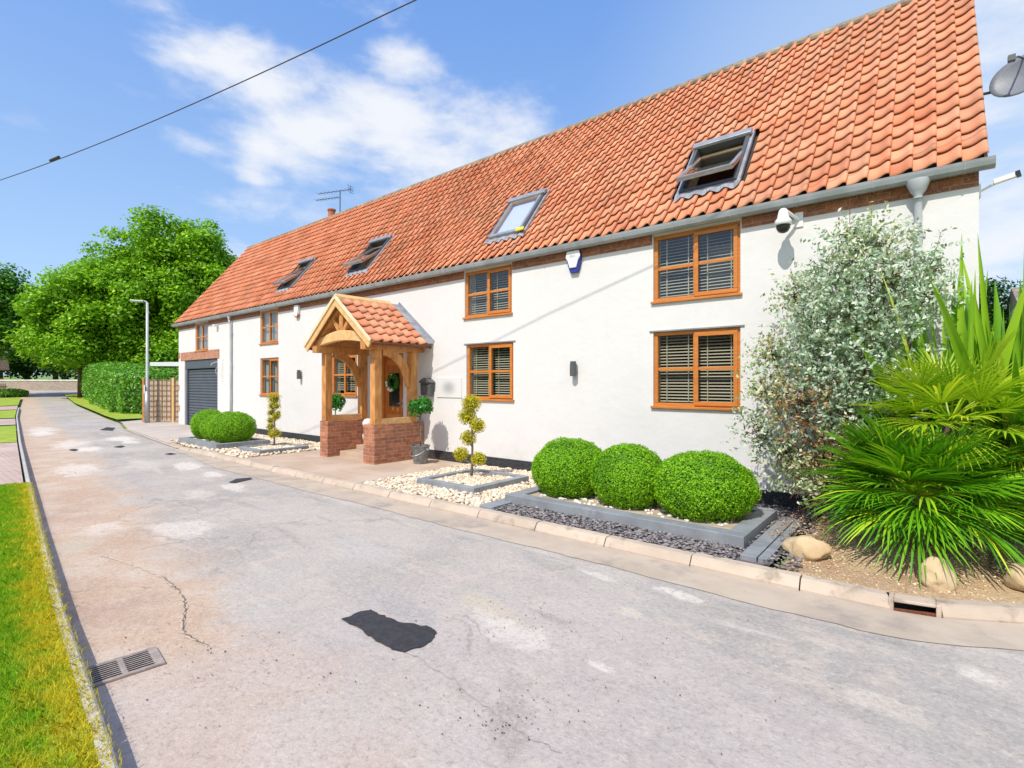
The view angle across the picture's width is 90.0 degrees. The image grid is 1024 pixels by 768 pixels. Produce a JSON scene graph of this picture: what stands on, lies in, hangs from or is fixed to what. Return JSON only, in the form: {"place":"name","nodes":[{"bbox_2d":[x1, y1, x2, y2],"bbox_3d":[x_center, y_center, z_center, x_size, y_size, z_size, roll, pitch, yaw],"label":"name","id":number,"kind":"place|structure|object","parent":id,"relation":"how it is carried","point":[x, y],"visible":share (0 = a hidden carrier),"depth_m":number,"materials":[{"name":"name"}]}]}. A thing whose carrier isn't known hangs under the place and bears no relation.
{"place":"outdoors","nodes":[
{"label":"outdoors","id":0,"kind":"place"},
{"bbox_2d":[0,419,15,424],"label":"path","id":1,"kind":"structure","parent":0,"point":[7,421],"depth_m":22.07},
{"bbox_2d":[0,406,17,409],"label":"path","id":2,"kind":"structure","parent":0,"point":[8,407],"depth_m":31.83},
{"bbox_2d":[0,442,22,484],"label":"driveway","id":3,"kind":"structure","parent":0,"point":[10,469],"depth_m":10.72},
{"bbox_2d":[0,482,47,570],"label":"lawn grass","id":4,"kind":"structure","parent":0,"point":[20,518],"depth_m":5.91,"materials":[{"name":"green plant"}]},
{"bbox_2d":[0,501,116,767],"bbox_3d":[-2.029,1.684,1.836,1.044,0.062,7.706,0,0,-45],"label":"lawn grass","id":5,"kind":"structure","parent":0,"point":[22,579],"depth_m":2.89,"materials":[{"name":"green plant"}]},
{"bbox_2d":[116,418,193,442],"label":"driveway","id":6,"kind":"structure","parent":0,"point":[165,431],"depth_m":19.76,"materials":[{"name":"concrete"}]},
{"bbox_2d":[130,300,149,422],"bbox_3d":[-16.472,-0.947,22.688,0.789,5.494,0.225,0,0,-1],"label":"street lamp","id":7,"kind":"object","parent":6,"relation":"on","point":[147,404],"visible":0.98,"depth_m":22.66,"materials":[{"name":"metal"}]},
{"bbox_2d":[142,378,178,421],"bbox_3d":[-15.227,0.750,23.026,2.872,2.000,0.090,0,0,4],"label":"trellis fence","id":8,"kind":"object","parent":6,"relation":"on","point":[164,399],"visible":0.56,"depth_m":23.05,"materials":[{"name":"brown wood"}]},
{"bbox_2d":[1,0,415,179],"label":"overhead wire","id":9,"kind":"object","parent":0,"point":[56,158],"visible":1,"depth_m":9.06,"materials":[{"name":"grey"}]},
{"bbox_2d":[245,450,464,482],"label":"pavement","id":10,"kind":"structure","parent":0,"point":[348,468],"depth_m":10.87,"materials":[{"name":"beige concrete"}]},
{"bbox_2d":[332,393,345,414],"bbox_3d":[-4.600,0.984,13.292,0.572,1.521,0.556,0,0,-17],"label":"potted bay tree","id":11,"kind":"object","parent":10,"relation":"on","point":[339,402],"visible":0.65,"depth_m":13.18,"materials":[{"name":"green plant"}]},
{"bbox_2d":[303,293,434,464],"bbox_3d":[-3.426,-0.122,12.046,2.891,3.775,1.687,0,0,39],"label":"porch","id":12,"kind":"object","parent":10,"relation":"on","point":[363,329],"visible":0.99,"depth_m":11.72,"materials":[{"name":"brown wood"}]},
{"bbox_2d":[407,395,433,463],"bbox_3d":[-1.973,0.999,11.186,0.585,1.492,0.602,0,0,13],"label":"potted bay tree","id":13,"kind":"object","parent":10,"relation":"on","point":[420,451],"visible":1,"depth_m":11.03,"materials":[{"name":"green plant"}]},
{"bbox_2d":[0,375,894,596],"bbox_3d":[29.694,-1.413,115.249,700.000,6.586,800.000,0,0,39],"label":"ground","id":14,"kind":"structure","parent":0,"point":[124,427],"depth_m":25.96,"materials":[{"name":"brown soil"}]},
{"bbox_2d":[0,357,8,379],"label":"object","id":15,"kind":"structure","parent":14,"relation":"on","point":[4,365],"depth_m":63.17,"materials":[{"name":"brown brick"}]},
{"bbox_2d":[0,425,16,442],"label":"verge","id":16,"kind":"structure","parent":14,"relation":"on","point":[7,433],"depth_m":16.90,"materials":[{"name":"green plant"}]},
{"bbox_2d":[0,410,16,417],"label":"verge","id":17,"kind":"structure","parent":14,"relation":"on","point":[7,413],"depth_m":27.54,"materials":[{"name":"green plant"}]},
{"bbox_2d":[0,397,20,405],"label":"verge","id":18,"kind":"structure","parent":14,"relation":"on","point":[8,401],"depth_m":37.37,"materials":[{"name":"green plant"}]},
{"bbox_2d":[0,388,28,397],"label":"shrub","id":19,"kind":"object","parent":14,"relation":"on","point":[9,392],"visible":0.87,"depth_m":45.42,"materials":[{"name":"green plant"}]},
{"bbox_2d":[0,346,35,377],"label":"yew tree","id":20,"kind":"object","parent":14,"relation":"on","point":[14,365],"visible":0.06,"depth_m":68.87,"materials":[{"name":"green plant"}]},
{"bbox_2d":[0,262,36,366],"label":"lime tree","id":21,"kind":"object","parent":14,"relation":"on","point":[10,283],"visible":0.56,"depth_m":45.18,"materials":[{"name":"green plant"}]},
{"bbox_2d":[0,358,51,379],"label":"yew tree","id":22,"kind":"object","parent":14,"relation":"on","point":[30,372],"visible":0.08,"depth_m":70.00,"materials":[{"name":"green plant"}]},
{"bbox_2d":[2,340,76,379],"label":"yew tree","id":23,"kind":"object","parent":14,"relation":"on","point":[32,366],"visible":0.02,"depth_m":68.72,"materials":[{"name":"green plant"}]},
{"bbox_2d":[0,380,82,389],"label":"stone wall","id":24,"kind":"structure","parent":14,"relation":"on","point":[45,384],"depth_m":59.30,"materials":[{"name":"beige stone"}]},
{"bbox_2d":[36,351,77,378],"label":"yew tree","id":25,"kind":"object","parent":14,"relation":"on","point":[62,373],"depth_m":63.49,"materials":[{"name":"green plant"}]},
{"bbox_2d":[34,260,83,370],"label":"sycamore tree","id":26,"kind":"object","parent":14,"relation":"on","point":[43,279],"visible":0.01,"depth_m":47.47,"materials":[{"name":"green plant"}]},
{"bbox_2d":[16,408,117,767],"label":"kerb","id":27,"kind":"structure","parent":14,"relation":"on","point":[27,479],"depth_m":3.12,"materials":[{"name":"concrete"}]},
{"bbox_2d":[27,482,122,767],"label":"verge tufts","id":28,"kind":"object","parent":27,"relation":"on","point":[61,594],"visible":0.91,"depth_m":3.40,"materials":[{"name":"green plant"}]},
{"bbox_2d":[0,264,156,397],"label":"sycamore tree","id":29,"kind":"object","parent":14,"relation":"on","point":[59,335],"visible":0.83,"depth_m":40.44,"materials":[{"name":"green plant"}]},
{"bbox_2d":[65,394,141,418],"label":"verge","id":30,"kind":"structure","parent":14,"relation":"on","point":[82,401],"depth_m":29.47,"materials":[{"name":"green plant"}]},
{"bbox_2d":[80,360,178,414],"bbox_3d":[-27.244,-0.072,35.234,23.179,3.711,4.583,0,0,41],"label":"laurel hedge","id":31,"kind":"object","parent":14,"relation":"on","point":[112,386],"visible":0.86,"depth_m":28.41,"materials":[{"name":"green plant"}]},
{"bbox_2d":[55,203,236,372],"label":"sycamore tree","id":32,"kind":"object","parent":14,"relation":"on","point":[174,275],"visible":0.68,"depth_m":42.71,"materials":[{"name":"green plant"}]},
{"bbox_2d":[150,362,178,374],"bbox_3d":[-19.803,0.238,31.095,5.672,3.124,2.150,0,0,39],"label":"pergola","id":33,"kind":"object","parent":14,"relation":"on","point":[173,364],"visible":0.43,"depth_m":30.15,"materials":[{"name":"white wood"}]},
{"bbox_2d":[169,433,319,457],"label":"pebbles","id":34,"kind":"object","parent":14,"relation":"on","point":[236,451],"visible":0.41,"depth_m":13.49,"materials":[{"name":"beige gravel"}]},
{"bbox_2d":[178,436,269,448],"bbox_3d":[-8.249,1.675,14.632,2.700,0.190,1.400,0,0,39],"label":"timber planter","id":35,"kind":"object","parent":34,"relation":"on","point":[210,444],"visible":0.49,"depth_m":13.90,"materials":[{"name":"wood"}]},
{"bbox_2d":[190,408,220,438],"bbox_3d":[-8.933,1.207,15.142,1.017,0.922,1.065,0,0,-33],"label":"box ball","id":36,"kind":"object","parent":35,"relation":"in","point":[197,418],"visible":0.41,"depth_m":14.78,"materials":[{"name":"green plant"}]},
{"bbox_2d":[198,414,216,439],"bbox_3d":[-8.362,1.260,14.633,1.018,0.811,0.993,0,0,-20],"label":"box ball","id":37,"kind":"object","parent":35,"relation":"in","point":[203,425],"visible":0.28,"depth_m":14.32,"materials":[{"name":"green plant"}]},
{"bbox_2d":[194,438,253,442],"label":"pebbles","id":38,"kind":"object","parent":35,"relation":"in","point":[216,441],"visible":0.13,"depth_m":14.47,"materials":[{"name":"white stone"}]},
{"bbox_2d":[206,411,256,442],"bbox_3d":[-7.753,1.211,14.142,1.277,0.913,1.184,0,0,-1],"label":"box ball","id":39,"kind":"object","parent":35,"relation":"in","point":[229,426],"visible":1,"depth_m":13.79,"materials":[{"name":"green plant"}]},
{"bbox_2d":[238,442,308,453],"bbox_3d":[-6.200,1.702,13.323,1.230,0.135,1.270,0,0,39],"label":"timber planter","id":40,"kind":"object","parent":34,"relation":"on","point":[264,451],"visible":0.57,"depth_m":13.04,"materials":[{"name":"wood"}]},
{"bbox_2d":[251,444,293,449],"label":"pebbles","id":41,"kind":"object","parent":40,"relation":"in","point":[262,447],"visible":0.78,"depth_m":13.32,"materials":[{"name":"beige gravel"}]},
{"bbox_2d":[265,393,281,445],"bbox_3d":[-6.302,0.967,13.550,0.628,1.488,0.395,0,0,23],"label":"cloud pruned tree","id":42,"kind":"object","parent":40,"relation":"in","point":[273,398],"visible":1,"depth_m":13.52,"materials":[{"name":"yellow plant"}]},
{"bbox_2d":[172,0,995,513],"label":"farmhouse","id":43,"kind":"object","parent":14,"relation":"on","point":[660,210],"visible":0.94,"depth_m":9.29,"materials":[{"name":"white render"},{"name":"clay"},{"name":"orange oak"}]},
{"bbox_2d":[194,322,207,351],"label":"window","id":44,"kind":"structure","parent":43,"relation":"in","point":[203,324],"depth_m":20.55,"materials":[{"name":"orange wood"}]},
{"bbox_2d":[186,358,217,424],"bbox_3d":[-12.440,0.397,20.722,3.394,2.705,0.260,0,0,39],"label":"garage door","id":45,"kind":"structure","parent":43,"relation":"in","point":[208,389],"depth_m":20.80,"materials":[{"name":"grey metal"}]},
{"bbox_2d":[259,309,278,344],"bbox_3d":[-8.006,-1.853,16.919,1.300,1.121,0.140,0,0,39],"label":"window","id":46,"kind":"structure","parent":43,"relation":"in","point":[270,312],"depth_m":16.93,"materials":[{"name":"orange wood"}]},
{"bbox_2d":[259,357,278,395],"bbox_3d":[-7.990,-0.210,16.907,1.340,1.256,0.140,0,0,39],"label":"window","id":47,"kind":"structure","parent":43,"relation":"in","point":[271,376],"depth_m":16.93,"materials":[{"name":"orange wood"}]},
{"bbox_2d":[273,257,317,292],"bbox_3d":[-7.174,-3.554,17.106,0.990,1.327,1.279,0,0,39],"label":"roof window","id":48,"kind":"structure","parent":43,"relation":"in","point":[291,279],"depth_m":16.95,"materials":[{"name":"grey metal"}]},
{"bbox_2d":[294,305,299,316],"bbox_3d":[-6.572,-2.205,15.655,0.260,0.370,0.089,0,0,39],"label":"alarm box","id":49,"kind":"object","parent":43,"relation":"attached to","point":[296,310],"visible":1,"depth_m":15.59,"materials":[{"name":"white plastic"}]},
{"bbox_2d":[297,370,301,378],"bbox_3d":[-6.450,-0.265,15.520,0.120,0.270,0.143,0,0,39],"label":"wall light","id":50,"kind":"object","parent":43,"relation":"attached to","point":[299,374],"visible":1,"depth_m":15.47,"materials":[{"name":"grey metal"}]},
{"bbox_2d":[314,184,352,211],"bbox_3d":[-7.187,-6.830,20.589,1.661,2.060,0.399,0,0,18],"label":"television aerial","id":51,"kind":"object","parent":43,"relation":"attached to","point":[337,197],"visible":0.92,"depth_m":20.48,"materials":[{"name":"grey metal"}]},
{"bbox_2d":[333,354,357,396],"bbox_3d":[-4.597,-0.215,14.192,1.310,1.166,0.235,0,0,39],"label":"window","id":52,"kind":"structure","parent":43,"relation":"in","point":[346,394],"depth_m":14.16,"materials":[{"name":"orange wood"}]},
{"bbox_2d":[342,234,394,276],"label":"roof window","id":53,"kind":"structure","parent":43,"relation":"in","point":[360,264],"depth_m":14.41,"materials":[{"name":"grey metal"}]},
{"bbox_2d":[382,353,402,417],"bbox_3d":[-2.964,0.426,12.880,0.936,2.348,0.137,0,0,39],"label":"front door","id":54,"kind":"structure","parent":43,"relation":"in","point":[392,402],"depth_m":12.94,"materials":[{"name":"brown wood"}]},
{"bbox_2d":[385,373,399,391],"bbox_3d":[-3.007,-0.020,12.825,0.479,0.486,0.171,0,0,39],"label":"wreath","id":55,"kind":"object","parent":54,"relation":"attached to","point":[390,388],"visible":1,"depth_m":12.79,"materials":[{"name":"green plant"}]},
{"bbox_2d":[418,378,434,395],"bbox_3d":[-1.968,0.077,11.839,0.415,0.405,0.163,0,0,39],"label":"letterbox","id":56,"kind":"object","parent":43,"relation":"attached to","point":[427,385],"visible":0.98,"depth_m":11.77,"materials":[{"name":"grey metal"}]},
{"bbox_2d":[437,377,461,397],"bbox_3d":[-1.410,0.095,11.478,0.800,0.450,0.017,0,0,39],"label":"name plate","id":57,"kind":"object","parent":43,"relation":"attached to","point":[449,387],"visible":1,"depth_m":11.46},
{"bbox_2d":[462,264,512,319],"bbox_3d":[-0.472,-1.903,10.817,1.390,1.021,0.235,0,0,39],"label":"window","id":58,"kind":"structure","parent":43,"relation":"in","point":[490,271],"depth_m":10.78,"materials":[{"name":"orange wood"}]},
{"bbox_2d":[464,340,515,401],"bbox_3d":[-0.437,-0.247,10.788,1.440,1.230,0.235,0,0,39],"label":"window","id":59,"kind":"structure","parent":43,"relation":"in","point":[497,397],"depth_m":10.77,"materials":[{"name":"orange wood"}]},
{"bbox_2d":[484,188,550,243],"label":"roof window","id":60,"kind":"structure","parent":43,"relation":"in","point":[521,211],"depth_m":11.05,"materials":[{"name":"grey metal"}]},
{"bbox_2d":[570,361,576,375],"bbox_3d":[1.119,-0.265,9.327,0.120,0.270,0.143,0,0,39],"label":"wall light","id":61,"kind":"object","parent":43,"relation":"attached to","point":[573,368],"visible":1,"depth_m":9.27,"materials":[{"name":"grey metal"}]},
{"bbox_2d":[566,250,581,272],"bbox_3d":[1.130,-2.215,9.340,0.306,0.390,0.108,0,0,39],"label":"alarm box","id":62,"kind":"object","parent":43,"relation":"attached to","point":[574,259],"visible":1,"depth_m":9.29,"materials":[{"name":"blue plastic"}]},
{"bbox_2d":[650,221,742,303],"bbox_3d":[2.898,-1.857,8.059,1.420,1.111,0.235,0,0,39],"label":"window","id":63,"kind":"structure","parent":43,"relation":"in","point":[735,291],"depth_m":8.02,"materials":[{"name":"orange wood"}]},
{"bbox_2d":[649,325,744,410],"bbox_3d":[2.898,-0.227,8.059,1.480,1.270,0.235,0,0,39],"label":"window","id":64,"kind":"structure","parent":43,"relation":"in","point":[735,330],"depth_m":8.02,"materials":[{"name":"orange wood"}]},
{"bbox_2d":[673,127,755,201],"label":"roof window","id":65,"kind":"structure","parent":43,"relation":"in","point":[721,153],"depth_m":8.37,"materials":[{"name":"grey metal"}]},
{"bbox_2d":[775,208,802,232],"bbox_3d":[3.773,-2.209,7.008,0.445,0.345,0.210,0,0,-35],"label":"cctv camera","id":66,"kind":"object","parent":43,"relation":"attached to","point":[783,222],"visible":1,"depth_m":6.90,"materials":[{"name":"white plastic"}]},
{"bbox_2d":[979,170,1021,198],"bbox_3d":[5.609,-2.285,5.893,0.367,0.210,0.151,0,0,43],"label":"gable camera","id":67,"kind":"object","parent":43,"relation":"attached to","point":[1013,175],"visible":0.97,"depth_m":5.84,"materials":[{"name":"white plastic"}]},
{"bbox_2d":[983,53,1023,96],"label":"satellite dish","id":68,"kind":"object","parent":43,"relation":"attached to","point":[1007,80],"visible":0.89,"depth_m":6.70,"materials":[{"name":"grey metal"}]},
{"bbox_2d":[492,502,829,568],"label":"slate chips","id":69,"kind":"object","parent":14,"relation":"on","point":[609,526],"visible":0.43,"depth_m":5.93,"materials":[{"name":"grey stone"}]},
{"bbox_2d":[479,498,511,509],"bbox_3d":[0.214,1.738,7.810,0.240,0.065,1.840,0,0,39],"label":"timber board","id":70,"kind":"object","parent":69,"relation":"on","point":[496,504],"visible":0.24,"depth_m":7.20,"materials":[{"name":"grey wood"}]},
{"bbox_2d":[505,486,776,548],"bbox_3d":[1.645,1.692,7.001,3.280,0.155,1.520,0,0,39],"label":"timber planter","id":71,"kind":"object","parent":69,"relation":"on","point":[749,527],"visible":0.58,"depth_m":6.22,"materials":[{"name":"wood"}]},
{"bbox_2d":[531,436,601,498],"bbox_3d":[0.848,1.257,7.657,1.183,0.922,1.184,0,0,39],"label":"box ball","id":72,"kind":"object","parent":71,"relation":"in","point":[559,468],"visible":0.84,"depth_m":7.25,"materials":[{"name":"green plant"}]},
{"bbox_2d":[588,442,661,509],"bbox_3d":[1.591,1.261,6.982,1.089,0.913,1.088,0,0,20],"label":"box ball","id":73,"kind":"object","parent":71,"relation":"in","point":[621,476],"visible":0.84,"depth_m":6.64,"materials":[{"name":"green plant"}]},
{"bbox_2d":[540,494,741,525],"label":"pebbles","id":74,"kind":"object","parent":71,"relation":"in","point":[645,510],"visible":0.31,"depth_m":6.73,"materials":[{"name":"white stone"}]},
{"bbox_2d":[652,449,761,522],"bbox_3d":[2.416,1.274,6.412,1.301,0.885,1.184,0,0,13],"label":"box ball","id":75,"kind":"object","parent":71,"relation":"in","point":[707,485],"visible":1,"depth_m":6.04,"materials":[{"name":"green plant"}]},
{"bbox_2d":[740,516,794,561],"bbox_3d":[2.919,1.735,5.771,0.150,0.070,1.870,0,0,39],"label":"timber board","id":76,"kind":"object","parent":69,"relation":"on","point":[758,547],"visible":0.72,"depth_m":5.50,"materials":[{"name":"grey wood"}]},
{"bbox_2d":[758,519,803,563],"bbox_3d":[3.026,1.738,5.696,0.090,0.065,1.850,0,0,39],"label":"timber board","id":77,"kind":"object","parent":69,"relation":"on","point":[773,547],"visible":0.76,"depth_m":5.45,"materials":[{"name":"grey wood"}]},
{"bbox_2d":[774,510,1023,602],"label":"soil bed","id":78,"kind":"object","parent":14,"relation":"on","point":[1010,594],"visible":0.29,"depth_m":4.71,"materials":[{"name":"beige gravel"}]},
{"bbox_2d":[782,535,831,561],"bbox_3d":[2.923,1.629,5.088,0.438,0.222,0.298,0,0,39],"label":"rock","id":79,"kind":"object","parent":78,"relation":"on","point":[808,548],"visible":0.97,"depth_m":5.01,"materials":[{"name":"beige stone"}]},
{"bbox_2d":[770,505,862,548],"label":"leaf litter","id":80,"kind":"object","parent":78,"relation":"on","point":[771,534],"visible":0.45,"depth_m":6.01,"materials":[{"name":"brown plant"}]},
{"bbox_2d":[720,200,969,521],"bbox_3d":[3.871,-0.230,6.103,1.803,3.921,2.392,0,0,-39],"label":"variegated shrub","id":81,"kind":"object","parent":78,"relation":"on","point":[827,331],"visible":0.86,"depth_m":5.95,"materials":[{"name":"green plant"}]},
{"bbox_2d":[796,406,1023,588],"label":"fan palm","id":82,"kind":"object","parent":78,"relation":"on","point":[912,469],"visible":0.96,"depth_m":4.66,"materials":[{"name":"green plant"}]},
{"bbox_2d":[836,235,1023,530],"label":"flax plant","id":83,"kind":"object","parent":78,"relation":"on","point":[964,320],"visible":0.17,"depth_m":5.47,"materials":[{"name":"green plant"}]},
{"bbox_2d":[842,327,1023,545],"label":"fan palm","id":84,"kind":"object","parent":78,"relation":"on","point":[945,384],"visible":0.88,"depth_m":4.87,"materials":[{"name":"green plant"}]},
{"bbox_2d":[917,556,956,591],"bbox_3d":[3.607,1.614,4.347,0.262,0.277,0.218,0,0,39],"label":"rock","id":85,"kind":"object","parent":78,"relation":"on","point":[943,581],"visible":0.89,"depth_m":4.29,"materials":[{"name":"beige stone"}]},
{"bbox_2d":[930,233,1023,541],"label":"flax plant","id":86,"kind":"object","parent":78,"relation":"on","point":[983,336],"visible":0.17,"depth_m":5.16,"materials":[{"name":"green plant"}]},
{"bbox_2d":[954,407,1023,499],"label":"fan palm","id":87,"kind":"object","parent":78,"relation":"on","point":[1009,436],"visible":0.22,"depth_m":4.77,"materials":[{"name":"green plant"}]},
{"bbox_2d":[1003,562,1023,591],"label":"rock","id":88,"kind":"object","parent":78,"relation":"on","point":[1015,581],"visible":0.96,"depth_m":4.22,"materials":[{"name":"beige stone"}]},
{"bbox_2d":[979,275,1022,333],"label":"pine tree","id":89,"kind":"object","parent":14,"relation":"on","point":[990,295],"visible":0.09,"depth_m":25.06,"materials":[{"name":"green plant"}]},
{"bbox_2d":[1005,287,1022,320],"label":"outbuilding","id":90,"kind":"structure","parent":14,"relation":"on","point":[1014,294],"depth_m":23.89,"materials":[{"name":"white paint"}]},
{"bbox_2d":[0,0,1023,375],"label":"sky","id":91,"kind":"structure","parent":0,"point":[422,90],"materials":[{"name":"blue"}]},
{"bbox_2d":[7,390,1023,767],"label":"road","id":92,"kind":"structure","parent":0,"point":[257,568],"depth_m":3.48,"materials":[{"name":"grey asphalt"}]},
{"bbox_2d":[86,646,164,687],"bbox_3d":[-2.518,1.820,3.275,0.450,0.012,0.290,0,0,-45],"label":"drain grate","id":93,"kind":"object","parent":92,"relation":"on","point":[108,671],"visible":0.94,"depth_m":3.29,"materials":[{"name":"metal"}]},
{"bbox_2d":[125,429,178,447],"bbox_3d":[-12.324,1.810,17.311,8.452,0.001,0.129,0,0,45],"label":"kerb line","id":94,"kind":"object","parent":92,"relation":"on","point":[171,445],"visible":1,"depth_m":16.49,"materials":[{"name":"concrete"}]},
{"bbox_2d":[100,554,207,646],"bbox_3d":[-3.177,1.825,4.579,2.960,0.001,0.276,0,0,41],"label":"road crack","id":95,"kind":"object","parent":92,"relation":"on","point":[182,599],"visible":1,"depth_m":4.47,"materials":[{"name":"black asphalt"}]},
{"bbox_2d":[230,477,251,482],"bbox_3d":[-5.138,1.818,9.652,0.309,0.004,0.529,0,0,15],"label":"asphalt patch","id":96,"kind":"object","parent":92,"relation":"on","point":[238,480],"visible":1,"depth_m":9.67,"materials":[{"name":"black asphalt"}]},
{"bbox_2d":[341,609,435,651],"bbox_3d":[-0.913,1.818,3.825,0.810,0.004,0.386,0,0,39],"label":"asphalt patch","id":97,"kind":"object","parent":92,"relation":"on","point":[391,633],"visible":1,"depth_m":3.77,"materials":[{"name":"black asphalt"}]},
{"bbox_2d":[405,652,560,752],"bbox_3d":[-0.244,1.825,3.001,0.054,0.001,1.365,0,0,-44],"label":"road crack","id":98,"kind":"object","parent":92,"relation":"on","point":[481,704],"visible":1,"depth_m":2.91,"materials":[{"name":"grey asphalt"}]},
{"bbox_2d":[82,563,1006,762],"bbox_3d":[-0.186,1.822,3.744,6.786,0.015,2.782,0,0,16],"label":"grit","id":99,"kind":"object","parent":92,"relation":"on","point":[459,688],"visible":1,"depth_m":3.04,"materials":[{"name":"gravel"}]},
{"bbox_2d":[170,447,1023,650],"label":"drainage channel","id":100,"kind":"object","parent":92,"relation":"on","point":[911,626],"visible":1,"depth_m":4.69,"materials":[{"name":"concrete"}]},
{"bbox_2d":[178,447,1023,623],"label":"kerb","id":101,"kind":"structure","parent":92,"relation":"on","point":[990,611],"depth_m":5.17,"materials":[{"name":"concrete"}]},
{"bbox_2d":[888,593,941,617],"bbox_3d":[3.240,1.831,4.120,0.378,0.197,0.152,0,0,25],"label":"kerb inlet","id":102,"kind":"object","parent":101,"relation":"in","point":[931,607],"visible":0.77,"depth_m":4.10,"materials":[{"name":"concrete"}]},
{"label":"gravel bed","id":103,"kind":"structure","parent":0,"visible":0},
{"bbox_2d":[364,464,535,506],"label":"pebbles","id":104,"kind":"object","parent":103,"relation":"on","point":[411,485],"visible":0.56,"depth_m":8.44,"materials":[{"name":"beige gravel"}]},
{"bbox_2d":[417,468,528,494],"bbox_3d":[-0.669,1.702,8.933,1.350,0.135,1.420,0,0,39],"label":"timber planter","id":105,"kind":"object","parent":103,"relation":"on","point":[468,489],"visible":0.5,"depth_m":8.61,"materials":[{"name":"wood"}]},
{"bbox_2d":[453,394,486,475],"bbox_3d":[-0.767,0.947,9.176,0.714,1.529,0.410,0,0,39],"label":"cloud pruned tree","id":106,"kind":"object","parent":105,"relation":"in","point":[471,403],"visible":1,"depth_m":9.10,"materials":[{"name":"yellow plant"}]},
{"bbox_2d":[435,471,511,485],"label":"pebbles","id":107,"kind":"object","parent":105,"relation":"in","point":[475,479],"visible":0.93,"depth_m":8.86,"materials":[{"name":"beige gravel"}]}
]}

